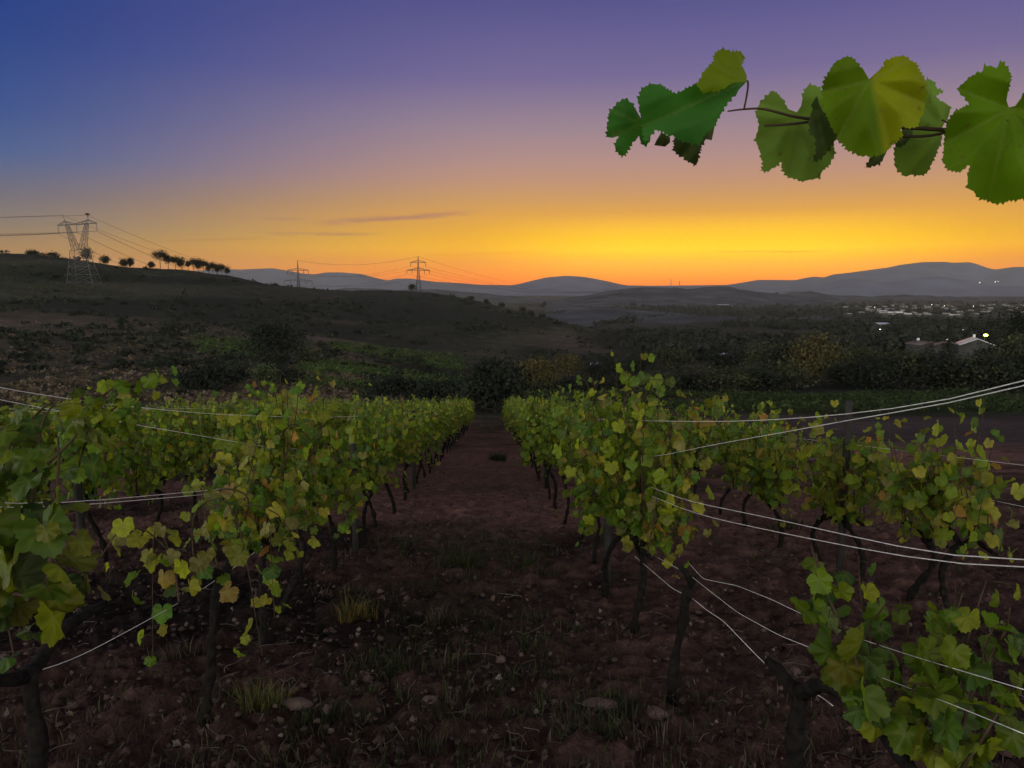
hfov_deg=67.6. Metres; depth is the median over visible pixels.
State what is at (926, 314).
town house
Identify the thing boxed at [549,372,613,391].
tree
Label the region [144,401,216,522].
grapevine
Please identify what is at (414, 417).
grapevine
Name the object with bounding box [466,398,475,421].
grapevine
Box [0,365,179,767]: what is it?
grapevine
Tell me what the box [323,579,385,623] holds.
grass tuft
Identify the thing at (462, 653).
stones
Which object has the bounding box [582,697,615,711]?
stone
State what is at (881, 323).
house
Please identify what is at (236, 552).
grapevine
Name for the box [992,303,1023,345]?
tree
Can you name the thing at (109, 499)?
trellis wire
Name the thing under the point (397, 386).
bush
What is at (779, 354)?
tree
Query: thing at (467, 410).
grapevine
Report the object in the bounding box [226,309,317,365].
tree
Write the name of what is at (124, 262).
pine tree
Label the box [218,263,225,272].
pine tree
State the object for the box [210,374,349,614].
grapevine
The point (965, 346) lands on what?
house
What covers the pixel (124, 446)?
grapevine
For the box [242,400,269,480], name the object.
grapevine
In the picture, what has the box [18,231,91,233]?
power line
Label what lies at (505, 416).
grapevine
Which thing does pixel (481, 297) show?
hills
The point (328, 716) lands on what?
grass tuft
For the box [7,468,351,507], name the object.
trellis wire
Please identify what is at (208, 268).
pine tree
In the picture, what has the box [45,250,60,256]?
bush
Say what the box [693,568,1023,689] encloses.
trellis wire
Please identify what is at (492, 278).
power line
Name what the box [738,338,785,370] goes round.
tree
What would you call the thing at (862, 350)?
tree
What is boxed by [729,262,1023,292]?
mountains
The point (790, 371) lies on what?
tree
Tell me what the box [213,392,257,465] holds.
grapevine
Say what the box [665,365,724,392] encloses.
tree
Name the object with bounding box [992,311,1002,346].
conifer
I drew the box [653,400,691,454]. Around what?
grapevine
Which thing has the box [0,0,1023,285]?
sky
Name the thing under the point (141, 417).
grapevine
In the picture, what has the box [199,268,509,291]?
mountains
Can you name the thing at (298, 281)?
power pylon
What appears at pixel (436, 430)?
grapevine
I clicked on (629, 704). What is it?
grass tuft
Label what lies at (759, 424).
grapevine
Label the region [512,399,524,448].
grapevine
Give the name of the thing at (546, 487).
grapevine
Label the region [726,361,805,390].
tree
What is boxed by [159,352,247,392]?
bush
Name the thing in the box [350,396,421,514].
grapevine
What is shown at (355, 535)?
vineyard post
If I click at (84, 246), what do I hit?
power pylon
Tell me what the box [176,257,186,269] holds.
pine tree
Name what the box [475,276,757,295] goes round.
mountains
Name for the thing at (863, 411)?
trellis wire
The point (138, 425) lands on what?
trellis wire
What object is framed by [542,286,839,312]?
hills
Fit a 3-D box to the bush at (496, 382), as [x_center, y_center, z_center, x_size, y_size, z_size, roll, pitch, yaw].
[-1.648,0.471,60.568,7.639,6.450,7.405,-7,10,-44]
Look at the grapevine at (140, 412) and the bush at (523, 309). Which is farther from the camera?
the bush at (523, 309)
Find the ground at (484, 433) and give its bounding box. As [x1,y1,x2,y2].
[0,253,1023,767]
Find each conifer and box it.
[939,319,955,359]
[971,313,985,340]
[982,312,995,343]
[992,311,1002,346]
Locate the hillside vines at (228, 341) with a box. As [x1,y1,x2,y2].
[191,332,262,357]
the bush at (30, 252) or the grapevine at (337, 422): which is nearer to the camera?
the grapevine at (337, 422)
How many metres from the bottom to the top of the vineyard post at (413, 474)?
1.650 m
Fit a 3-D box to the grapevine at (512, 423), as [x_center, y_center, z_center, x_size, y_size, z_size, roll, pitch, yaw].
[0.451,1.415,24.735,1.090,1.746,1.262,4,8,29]
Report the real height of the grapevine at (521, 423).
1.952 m
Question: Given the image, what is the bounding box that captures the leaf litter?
[2,461,1023,767]
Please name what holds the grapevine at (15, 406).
on the ground at (484, 433)
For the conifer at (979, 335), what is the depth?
235.11 m
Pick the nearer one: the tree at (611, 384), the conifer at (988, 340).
the tree at (611, 384)
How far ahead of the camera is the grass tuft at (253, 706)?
4.04 m
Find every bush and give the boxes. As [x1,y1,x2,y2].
[22,249,38,254]
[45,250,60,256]
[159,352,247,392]
[219,358,253,384]
[249,359,287,385]
[275,363,309,384]
[357,368,417,397]
[406,372,464,401]
[440,347,547,412]
[518,306,529,312]
[682,359,771,392]
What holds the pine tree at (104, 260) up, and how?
on the ground at (484, 433)
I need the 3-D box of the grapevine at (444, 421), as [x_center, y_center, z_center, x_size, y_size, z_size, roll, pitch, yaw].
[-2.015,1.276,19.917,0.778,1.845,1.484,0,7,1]
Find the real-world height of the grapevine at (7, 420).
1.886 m
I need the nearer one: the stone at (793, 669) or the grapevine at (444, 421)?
the stone at (793, 669)
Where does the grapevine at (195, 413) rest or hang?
on the ground at (484, 433)
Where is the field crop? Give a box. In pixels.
[509,386,1023,412]
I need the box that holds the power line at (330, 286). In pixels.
[284,274,405,286]
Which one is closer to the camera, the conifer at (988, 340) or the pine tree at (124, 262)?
the conifer at (988, 340)
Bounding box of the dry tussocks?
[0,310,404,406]
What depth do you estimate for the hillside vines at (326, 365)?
146.85 m
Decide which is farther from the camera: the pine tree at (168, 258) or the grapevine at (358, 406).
the pine tree at (168, 258)
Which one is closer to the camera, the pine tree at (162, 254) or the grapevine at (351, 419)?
the grapevine at (351, 419)
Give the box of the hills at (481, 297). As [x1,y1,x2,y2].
[336,288,550,302]
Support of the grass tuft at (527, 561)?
on the ground at (484, 433)
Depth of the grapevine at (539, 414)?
12.98 m
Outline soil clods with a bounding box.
[0,479,1023,767]
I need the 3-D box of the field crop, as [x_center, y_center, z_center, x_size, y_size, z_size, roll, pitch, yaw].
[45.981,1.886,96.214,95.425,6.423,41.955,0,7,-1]
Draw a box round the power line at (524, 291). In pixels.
[431,274,614,293]
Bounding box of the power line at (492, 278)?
[418,256,611,291]
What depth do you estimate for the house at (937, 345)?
223.72 m
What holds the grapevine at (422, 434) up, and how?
on the ground at (484, 433)
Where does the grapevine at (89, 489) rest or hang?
on the ground at (484, 433)
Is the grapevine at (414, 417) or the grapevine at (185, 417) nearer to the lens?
the grapevine at (414, 417)
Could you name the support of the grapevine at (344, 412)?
on the ground at (484, 433)
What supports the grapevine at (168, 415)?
on the ground at (484, 433)
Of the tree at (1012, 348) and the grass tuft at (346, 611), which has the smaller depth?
the grass tuft at (346, 611)
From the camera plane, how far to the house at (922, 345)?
233.44 m
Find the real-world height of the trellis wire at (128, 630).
1.203 m
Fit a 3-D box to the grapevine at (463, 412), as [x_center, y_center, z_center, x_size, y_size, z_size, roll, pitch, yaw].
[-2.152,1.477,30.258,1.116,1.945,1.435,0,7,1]
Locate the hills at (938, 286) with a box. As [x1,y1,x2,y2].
[776,277,1023,296]
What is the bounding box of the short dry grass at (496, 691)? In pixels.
[0,431,1023,767]
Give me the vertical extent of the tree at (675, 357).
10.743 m
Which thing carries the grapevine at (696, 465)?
on the ground at (484, 433)
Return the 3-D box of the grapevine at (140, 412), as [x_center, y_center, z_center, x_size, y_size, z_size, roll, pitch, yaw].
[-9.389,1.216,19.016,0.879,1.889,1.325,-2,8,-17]
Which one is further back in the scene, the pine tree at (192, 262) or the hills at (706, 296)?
the hills at (706, 296)
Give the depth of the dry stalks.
4.31 m
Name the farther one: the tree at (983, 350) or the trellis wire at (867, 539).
the tree at (983, 350)
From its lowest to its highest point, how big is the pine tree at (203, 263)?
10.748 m
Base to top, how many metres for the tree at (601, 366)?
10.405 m
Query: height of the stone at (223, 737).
0.029 m
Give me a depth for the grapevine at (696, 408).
13.39 m
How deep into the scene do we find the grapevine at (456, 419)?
23.53 m
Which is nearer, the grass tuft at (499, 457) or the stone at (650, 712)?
the stone at (650, 712)
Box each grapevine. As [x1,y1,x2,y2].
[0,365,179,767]
[0,400,42,430]
[0,401,23,425]
[0,404,69,519]
[17,394,60,447]
[44,407,62,493]
[47,386,127,561]
[56,399,133,501]
[90,421,298,725]
[97,396,148,489]
[99,407,201,539]
[100,393,115,413]
[133,397,152,436]
[141,405,165,424]
[142,393,198,485]
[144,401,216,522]
[165,406,194,479]
[185,403,208,426]
[187,394,205,411]
[192,396,219,417]
[192,399,227,474]
[194,367,337,649]
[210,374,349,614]
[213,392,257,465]
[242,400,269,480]
[253,400,302,449]
[282,407,306,446]
[293,417,374,570]
[295,394,321,434]
[302,397,337,446]
[309,402,344,446]
[311,397,328,409]
[328,397,358,462]
[334,383,402,527]
[342,404,357,459]
[343,398,417,547]
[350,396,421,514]
[355,397,360,412]
[392,400,430,492]
[396,394,442,483]
[396,407,440,500]
[403,397,445,477]
[412,400,439,473]
[422,397,448,463]
[427,400,446,468]
[433,396,458,457]
[436,403,458,460]
[442,397,462,449]
[442,398,460,450]
[445,403,462,452]
[447,398,472,442]
[460,399,473,432]
[461,404,474,436]
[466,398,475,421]
[503,402,516,440]
[504,401,521,445]
[506,399,523,449]
[509,400,523,426]
[511,389,559,508]
[511,403,530,452]
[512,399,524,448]
[516,392,538,469]
[516,397,541,467]
[518,397,550,480]
[519,394,542,474]
[529,391,562,499]
[534,385,598,524]
[534,398,564,488]
[551,387,604,539]
[552,350,728,634]
[556,381,698,598]
[569,398,631,563]
[605,47,1023,204]
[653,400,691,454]
[666,400,718,468]
[666,566,696,705]
[671,398,719,503]
[699,405,769,514]
[721,400,799,526]
[723,401,813,547]
[761,399,908,581]
[764,546,1023,767]
[785,412,892,561]
[863,410,967,601]
[876,399,1023,608]
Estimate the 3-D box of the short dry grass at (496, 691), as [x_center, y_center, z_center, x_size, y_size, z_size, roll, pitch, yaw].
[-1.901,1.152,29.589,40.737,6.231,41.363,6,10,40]
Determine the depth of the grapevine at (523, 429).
15.61 m
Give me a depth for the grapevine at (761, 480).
8.38 m
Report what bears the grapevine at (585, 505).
on the ground at (484, 433)
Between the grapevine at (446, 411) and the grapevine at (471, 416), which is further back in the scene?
the grapevine at (471, 416)
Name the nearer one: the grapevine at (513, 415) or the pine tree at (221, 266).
the grapevine at (513, 415)
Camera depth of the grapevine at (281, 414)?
14.21 m
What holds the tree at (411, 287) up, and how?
on the ground at (484, 433)
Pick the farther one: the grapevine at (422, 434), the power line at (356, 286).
the power line at (356, 286)
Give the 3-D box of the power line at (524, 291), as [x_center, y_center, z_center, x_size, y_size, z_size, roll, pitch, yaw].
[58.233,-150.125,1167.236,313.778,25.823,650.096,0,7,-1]
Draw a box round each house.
[872,322,889,326]
[875,311,887,317]
[903,313,911,316]
[904,338,934,357]
[921,313,931,317]
[934,339,956,358]
[955,334,993,360]
[970,313,979,317]
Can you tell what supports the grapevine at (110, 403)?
on the ground at (484, 433)
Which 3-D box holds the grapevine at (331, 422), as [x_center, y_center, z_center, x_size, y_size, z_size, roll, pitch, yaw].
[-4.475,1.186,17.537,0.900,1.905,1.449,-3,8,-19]
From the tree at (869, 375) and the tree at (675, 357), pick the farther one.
the tree at (675, 357)
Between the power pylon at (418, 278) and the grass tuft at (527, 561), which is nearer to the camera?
the grass tuft at (527, 561)
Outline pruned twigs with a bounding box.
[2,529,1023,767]
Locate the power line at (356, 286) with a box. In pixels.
[312,275,424,286]
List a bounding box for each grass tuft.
[141,623,223,662]
[221,673,314,713]
[277,688,353,733]
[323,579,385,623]
[349,637,426,678]
[416,598,472,626]
[426,537,497,570]
[486,450,509,461]
[500,542,566,576]
[512,627,570,661]
[570,672,657,719]
[762,514,813,531]
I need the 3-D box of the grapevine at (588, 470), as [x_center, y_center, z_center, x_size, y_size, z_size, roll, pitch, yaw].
[0.780,0.934,5.973,0.926,1.934,1.272,-3,8,-22]
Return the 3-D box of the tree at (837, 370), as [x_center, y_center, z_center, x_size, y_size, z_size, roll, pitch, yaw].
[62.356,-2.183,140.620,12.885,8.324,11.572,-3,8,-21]
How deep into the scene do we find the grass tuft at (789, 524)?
9.93 m
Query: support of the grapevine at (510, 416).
on the ground at (484, 433)
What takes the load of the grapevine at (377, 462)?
on the ground at (484, 433)
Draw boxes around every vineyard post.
[71,449,88,573]
[350,443,358,550]
[411,410,415,488]
[544,409,547,486]
[604,418,611,586]
[836,400,852,570]
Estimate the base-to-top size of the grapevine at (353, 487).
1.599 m
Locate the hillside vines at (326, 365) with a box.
[295,356,470,384]
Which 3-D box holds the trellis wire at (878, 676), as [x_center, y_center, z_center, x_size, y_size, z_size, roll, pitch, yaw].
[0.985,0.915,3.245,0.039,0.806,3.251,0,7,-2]
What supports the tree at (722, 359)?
on the ground at (484, 433)
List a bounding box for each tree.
[78,247,93,260]
[97,254,111,263]
[118,257,131,266]
[127,258,134,266]
[146,261,155,267]
[149,249,166,268]
[162,255,173,268]
[171,255,178,268]
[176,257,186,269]
[187,258,196,270]
[192,256,202,271]
[199,259,208,270]
[205,261,212,271]
[210,261,216,272]
[213,263,220,273]
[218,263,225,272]
[222,265,230,273]
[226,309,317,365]
[406,283,415,290]
[511,356,556,388]
[533,355,561,387]
[548,349,587,377]
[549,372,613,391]
[580,350,622,378]
[591,373,628,390]
[619,352,666,374]
[632,369,686,392]
[654,340,705,370]
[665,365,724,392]
[698,340,746,371]
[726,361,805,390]
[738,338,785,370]
[757,357,823,389]
[760,338,821,376]
[778,325,860,382]
[817,350,876,386]
[831,338,887,364]
[838,346,929,389]
[854,347,913,371]
[868,336,963,388]
[892,340,976,390]
[925,344,1015,390]
[959,344,1023,392]
[967,343,1008,367]
[980,325,1023,369]
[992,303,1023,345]
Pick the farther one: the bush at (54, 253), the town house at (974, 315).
the town house at (974, 315)
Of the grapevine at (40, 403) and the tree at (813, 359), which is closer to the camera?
the grapevine at (40, 403)
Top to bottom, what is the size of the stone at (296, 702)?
0.072 m
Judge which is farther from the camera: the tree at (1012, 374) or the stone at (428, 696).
the tree at (1012, 374)
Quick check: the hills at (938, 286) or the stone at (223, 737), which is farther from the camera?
the hills at (938, 286)
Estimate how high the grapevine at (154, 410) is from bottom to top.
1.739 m
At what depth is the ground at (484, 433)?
6.59 m
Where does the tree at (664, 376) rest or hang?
on the ground at (484, 433)
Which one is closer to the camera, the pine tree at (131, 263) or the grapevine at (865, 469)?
the grapevine at (865, 469)
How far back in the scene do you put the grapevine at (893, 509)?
5.77 m
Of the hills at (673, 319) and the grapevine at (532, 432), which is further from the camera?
the hills at (673, 319)
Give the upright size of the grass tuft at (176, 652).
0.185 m
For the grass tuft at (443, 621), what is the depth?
5.65 m
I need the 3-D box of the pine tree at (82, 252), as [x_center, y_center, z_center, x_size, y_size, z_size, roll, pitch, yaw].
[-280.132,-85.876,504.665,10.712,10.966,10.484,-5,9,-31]
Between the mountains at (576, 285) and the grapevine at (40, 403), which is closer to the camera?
the grapevine at (40, 403)
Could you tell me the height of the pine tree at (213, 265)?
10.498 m
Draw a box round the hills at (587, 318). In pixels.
[533,309,708,327]
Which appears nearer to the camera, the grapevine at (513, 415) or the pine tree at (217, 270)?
the grapevine at (513, 415)
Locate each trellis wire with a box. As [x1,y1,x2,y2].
[0,387,434,416]
[0,399,356,447]
[4,488,222,503]
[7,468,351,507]
[43,512,318,669]
[550,380,1023,421]
[636,557,832,705]
[638,481,1023,559]
[641,491,1023,567]
[655,556,1023,733]
[658,385,1023,455]
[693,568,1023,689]
[740,431,1018,464]
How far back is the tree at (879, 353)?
169.25 m
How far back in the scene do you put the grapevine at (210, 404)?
24.65 m
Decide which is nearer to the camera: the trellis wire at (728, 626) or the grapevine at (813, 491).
the trellis wire at (728, 626)
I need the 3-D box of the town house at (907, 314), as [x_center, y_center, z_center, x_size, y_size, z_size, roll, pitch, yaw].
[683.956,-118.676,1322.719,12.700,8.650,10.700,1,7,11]
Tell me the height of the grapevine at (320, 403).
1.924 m
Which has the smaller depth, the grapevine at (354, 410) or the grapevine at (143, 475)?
the grapevine at (143, 475)
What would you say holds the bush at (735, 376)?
on the ground at (484, 433)
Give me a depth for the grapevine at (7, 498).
6.63 m
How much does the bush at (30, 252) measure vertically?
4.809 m
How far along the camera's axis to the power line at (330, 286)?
870.47 m
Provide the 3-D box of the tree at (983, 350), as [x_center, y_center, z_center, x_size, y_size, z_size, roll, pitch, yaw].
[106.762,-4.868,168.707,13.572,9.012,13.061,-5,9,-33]
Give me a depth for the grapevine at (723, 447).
10.77 m
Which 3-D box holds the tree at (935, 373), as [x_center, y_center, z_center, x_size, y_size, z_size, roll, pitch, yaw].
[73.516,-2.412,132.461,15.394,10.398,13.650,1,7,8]
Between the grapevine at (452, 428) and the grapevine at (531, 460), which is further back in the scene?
the grapevine at (452, 428)
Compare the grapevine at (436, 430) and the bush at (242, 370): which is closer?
the grapevine at (436, 430)
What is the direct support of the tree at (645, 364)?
on the ground at (484, 433)
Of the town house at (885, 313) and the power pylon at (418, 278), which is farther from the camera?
the town house at (885, 313)
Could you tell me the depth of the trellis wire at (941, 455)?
5.60 m
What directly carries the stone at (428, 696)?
on the ground at (484, 433)
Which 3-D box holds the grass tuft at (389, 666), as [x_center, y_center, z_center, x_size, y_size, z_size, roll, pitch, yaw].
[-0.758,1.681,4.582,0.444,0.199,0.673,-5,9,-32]
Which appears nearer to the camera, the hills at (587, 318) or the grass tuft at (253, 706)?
the grass tuft at (253, 706)
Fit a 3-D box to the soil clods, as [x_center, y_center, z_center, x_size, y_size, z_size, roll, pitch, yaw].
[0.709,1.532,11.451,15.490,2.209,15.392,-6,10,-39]
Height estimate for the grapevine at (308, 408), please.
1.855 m
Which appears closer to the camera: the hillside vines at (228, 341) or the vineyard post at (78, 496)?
the vineyard post at (78, 496)
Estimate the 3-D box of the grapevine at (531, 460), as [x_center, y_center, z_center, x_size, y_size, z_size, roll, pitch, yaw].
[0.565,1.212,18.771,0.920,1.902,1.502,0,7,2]
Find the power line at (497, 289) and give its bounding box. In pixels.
[409,274,608,292]
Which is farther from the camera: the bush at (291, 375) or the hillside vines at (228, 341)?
the hillside vines at (228, 341)
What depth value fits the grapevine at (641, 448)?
5.05 m
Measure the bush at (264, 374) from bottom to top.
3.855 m
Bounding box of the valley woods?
[512,299,1023,362]
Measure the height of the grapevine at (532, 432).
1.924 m
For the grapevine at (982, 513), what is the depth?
5.34 m
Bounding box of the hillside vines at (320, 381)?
[294,374,379,390]
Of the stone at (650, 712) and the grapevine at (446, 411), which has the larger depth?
the grapevine at (446, 411)
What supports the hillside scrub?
on the ground at (484, 433)
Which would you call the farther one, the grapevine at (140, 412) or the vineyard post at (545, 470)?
the grapevine at (140, 412)
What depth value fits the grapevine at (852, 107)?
0.87 m
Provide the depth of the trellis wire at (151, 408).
3.44 m
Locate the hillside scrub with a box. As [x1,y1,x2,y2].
[0,250,723,415]
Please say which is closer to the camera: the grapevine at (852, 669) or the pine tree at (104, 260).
the grapevine at (852, 669)
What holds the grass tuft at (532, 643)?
on the ground at (484, 433)
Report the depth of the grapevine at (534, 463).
16.63 m
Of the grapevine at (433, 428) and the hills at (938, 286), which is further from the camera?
the hills at (938, 286)
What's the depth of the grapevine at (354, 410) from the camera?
20.98 m
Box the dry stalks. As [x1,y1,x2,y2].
[1,469,1023,767]
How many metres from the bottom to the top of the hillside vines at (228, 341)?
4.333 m
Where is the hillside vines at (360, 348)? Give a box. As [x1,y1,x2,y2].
[330,338,467,370]
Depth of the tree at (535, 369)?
134.06 m
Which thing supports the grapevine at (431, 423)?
on the ground at (484, 433)
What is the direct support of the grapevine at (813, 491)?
on the ground at (484, 433)
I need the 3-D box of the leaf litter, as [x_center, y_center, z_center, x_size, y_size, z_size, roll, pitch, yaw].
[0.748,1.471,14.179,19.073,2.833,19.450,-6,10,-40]
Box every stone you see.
[216,734,224,740]
[281,697,313,710]
[423,695,436,703]
[496,655,505,662]
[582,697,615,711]
[645,705,667,720]
[790,666,800,675]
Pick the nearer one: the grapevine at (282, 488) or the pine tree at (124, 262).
the grapevine at (282, 488)
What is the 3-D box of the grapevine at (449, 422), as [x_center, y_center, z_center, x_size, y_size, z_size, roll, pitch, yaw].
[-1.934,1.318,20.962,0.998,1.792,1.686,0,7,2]
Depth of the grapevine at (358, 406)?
22.75 m
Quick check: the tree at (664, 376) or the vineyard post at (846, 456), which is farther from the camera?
the tree at (664, 376)
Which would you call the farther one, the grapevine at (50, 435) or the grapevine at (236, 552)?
the grapevine at (50, 435)
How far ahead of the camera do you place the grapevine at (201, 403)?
30.14 m
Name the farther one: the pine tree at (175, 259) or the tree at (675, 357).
the pine tree at (175, 259)
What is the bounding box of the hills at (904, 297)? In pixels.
[784,291,1023,301]
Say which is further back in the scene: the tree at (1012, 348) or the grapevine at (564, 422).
the tree at (1012, 348)
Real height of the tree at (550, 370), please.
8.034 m
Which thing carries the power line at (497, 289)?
hanging from the power pylon at (418, 278)
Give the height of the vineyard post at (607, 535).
1.700 m
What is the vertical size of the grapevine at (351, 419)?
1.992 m
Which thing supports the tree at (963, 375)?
on the ground at (484, 433)
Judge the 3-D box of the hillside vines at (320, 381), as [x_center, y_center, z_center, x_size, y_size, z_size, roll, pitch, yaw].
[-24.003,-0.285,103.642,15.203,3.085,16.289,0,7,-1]
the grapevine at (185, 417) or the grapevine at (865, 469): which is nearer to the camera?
the grapevine at (865, 469)
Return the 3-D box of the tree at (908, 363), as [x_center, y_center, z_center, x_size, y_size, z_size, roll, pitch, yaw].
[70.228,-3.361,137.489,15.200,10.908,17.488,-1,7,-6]
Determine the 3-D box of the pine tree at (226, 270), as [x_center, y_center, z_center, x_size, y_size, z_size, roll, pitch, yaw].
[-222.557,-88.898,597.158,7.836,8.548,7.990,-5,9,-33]
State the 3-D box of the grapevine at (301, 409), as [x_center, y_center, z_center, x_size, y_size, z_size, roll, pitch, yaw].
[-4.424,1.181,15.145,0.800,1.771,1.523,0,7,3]
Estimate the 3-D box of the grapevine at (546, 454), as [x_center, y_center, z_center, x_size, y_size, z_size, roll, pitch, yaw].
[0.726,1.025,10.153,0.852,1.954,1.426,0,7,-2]
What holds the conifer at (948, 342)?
on the ground at (484, 433)
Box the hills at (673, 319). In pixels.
[626,316,861,323]
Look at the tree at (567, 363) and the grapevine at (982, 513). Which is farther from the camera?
the tree at (567, 363)
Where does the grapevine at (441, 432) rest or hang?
on the ground at (484, 433)
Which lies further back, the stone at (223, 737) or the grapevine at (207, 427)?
the grapevine at (207, 427)
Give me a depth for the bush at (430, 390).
75.83 m
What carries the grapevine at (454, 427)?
on the ground at (484, 433)
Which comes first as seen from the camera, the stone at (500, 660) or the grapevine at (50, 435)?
the stone at (500, 660)
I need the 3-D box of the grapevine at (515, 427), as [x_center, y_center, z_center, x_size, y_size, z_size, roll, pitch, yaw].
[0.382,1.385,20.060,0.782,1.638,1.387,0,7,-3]
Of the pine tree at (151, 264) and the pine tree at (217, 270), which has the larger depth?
the pine tree at (217, 270)
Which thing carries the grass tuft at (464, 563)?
on the ground at (484, 433)
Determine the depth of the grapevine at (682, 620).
4.17 m
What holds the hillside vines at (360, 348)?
on the ground at (484, 433)
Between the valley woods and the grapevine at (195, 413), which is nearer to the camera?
the grapevine at (195, 413)
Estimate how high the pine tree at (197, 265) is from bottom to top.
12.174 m
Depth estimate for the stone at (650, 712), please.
3.94 m
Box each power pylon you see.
[57,215,102,286]
[284,260,312,286]
[407,258,429,291]

